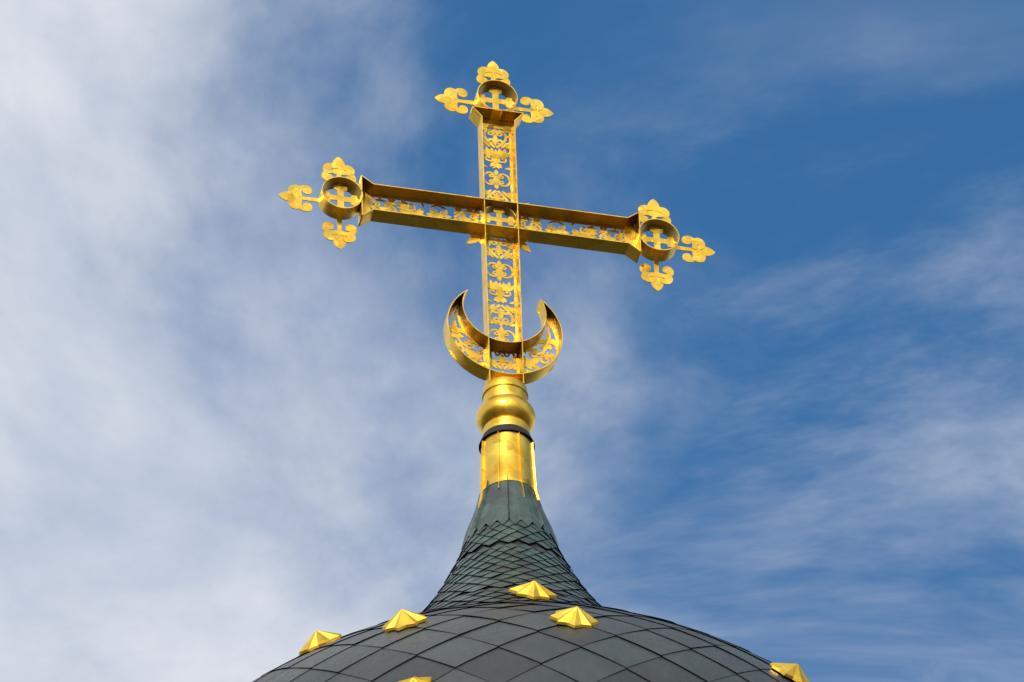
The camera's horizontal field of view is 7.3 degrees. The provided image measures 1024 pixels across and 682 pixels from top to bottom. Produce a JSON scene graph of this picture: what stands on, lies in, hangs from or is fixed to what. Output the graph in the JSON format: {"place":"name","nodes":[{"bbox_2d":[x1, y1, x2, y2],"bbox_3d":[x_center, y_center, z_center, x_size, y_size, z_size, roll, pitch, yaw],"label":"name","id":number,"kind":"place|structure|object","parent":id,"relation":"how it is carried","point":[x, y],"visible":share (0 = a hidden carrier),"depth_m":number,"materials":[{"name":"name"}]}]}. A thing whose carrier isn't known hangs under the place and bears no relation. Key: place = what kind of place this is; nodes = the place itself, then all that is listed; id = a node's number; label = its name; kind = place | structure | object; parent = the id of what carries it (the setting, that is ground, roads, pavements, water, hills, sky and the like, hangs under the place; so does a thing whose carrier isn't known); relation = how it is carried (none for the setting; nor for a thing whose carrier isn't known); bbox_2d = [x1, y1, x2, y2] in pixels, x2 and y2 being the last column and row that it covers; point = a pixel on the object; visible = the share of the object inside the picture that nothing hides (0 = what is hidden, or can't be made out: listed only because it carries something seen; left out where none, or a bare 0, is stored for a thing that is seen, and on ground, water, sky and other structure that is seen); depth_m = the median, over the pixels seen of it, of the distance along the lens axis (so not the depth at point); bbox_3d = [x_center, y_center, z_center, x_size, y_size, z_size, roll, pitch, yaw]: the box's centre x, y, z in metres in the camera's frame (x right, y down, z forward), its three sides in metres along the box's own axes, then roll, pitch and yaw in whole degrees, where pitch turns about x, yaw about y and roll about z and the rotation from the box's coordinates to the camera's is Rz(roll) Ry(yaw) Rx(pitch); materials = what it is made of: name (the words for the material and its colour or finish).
{"place":"outdoors","nodes":[
{"label":"outdoors","id":0,"kind":"place"},
{"bbox_2d":[0,0,1023,681],"label":"sky","id":1,"kind":"structure","parent":0,"point":[231,435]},
{"bbox_3d":[0.473,15.687,30.764,10.000,20.600,14.000,-2,-41,0],"label":"church","id":2,"kind":"object","parent":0,"visible":0},
{"bbox_2d":[252,474,795,681],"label":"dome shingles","id":3,"kind":"object","parent":2,"relation":"on","point":[505,502],"visible":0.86,"depth_m":40.28,"materials":[{"name":"grey metal"}]},
{"bbox_2d":[480,430,535,493],"bbox_3d":[-0.025,0.703,43.796,0.307,0.400,0.307,-2,-41,0],"label":"cylindrical collar","id":4,"kind":"object","parent":3,"relation":"on","point":[509,457],"visible":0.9,"depth_m":43.70,"materials":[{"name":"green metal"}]},
{"bbox_2d":[479,424,534,453],"bbox_3d":[-0.029,0.560,43.920,0.308,0.061,0.308,-2,-41,0],"label":"ring band","id":5,"kind":"object","parent":4,"relation":"on","point":[506,427],"visible":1,"depth_m":43.83,"materials":[{"name":"black"}]},
{"bbox_2d":[476,376,535,434],"bbox_3d":[-0.034,0.409,44.051,0.326,0.368,0.326,-2,-41,0],"label":"finial base","id":6,"kind":"object","parent":5,"relation":"on","point":[504,399],"visible":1,"depth_m":43.94,"materials":[{"name":"gold metal"}]},
{"bbox_2d":[278,61,714,384],"bbox_3d":[-0.070,-0.673,44.992,2.508,2.517,0.100,7,-42,-11],"label":"cross","id":7,"kind":"object","parent":6,"relation":"on","point":[632,245],"visible":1,"depth_m":44.98,"materials":[{"name":"gold metal"}]},
{"bbox_2d":[478,431,539,507],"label":"ribs","id":8,"kind":"object","parent":3,"relation":"on","point":[482,480],"visible":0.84,"depth_m":43.69,"materials":[{"name":"gold metal"}]},
{"bbox_2d":[275,519,779,681],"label":"roof seams","id":9,"kind":"object","parent":3,"relation":"attached to","point":[503,543],"visible":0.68,"depth_m":42.32,"materials":[{"name":"black metal"}]},
{"bbox_2d":[299,581,809,681],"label":"star ornaments","id":10,"kind":"object","parent":3,"relation":"attached to","point":[573,617],"visible":1,"depth_m":40.55}
]}

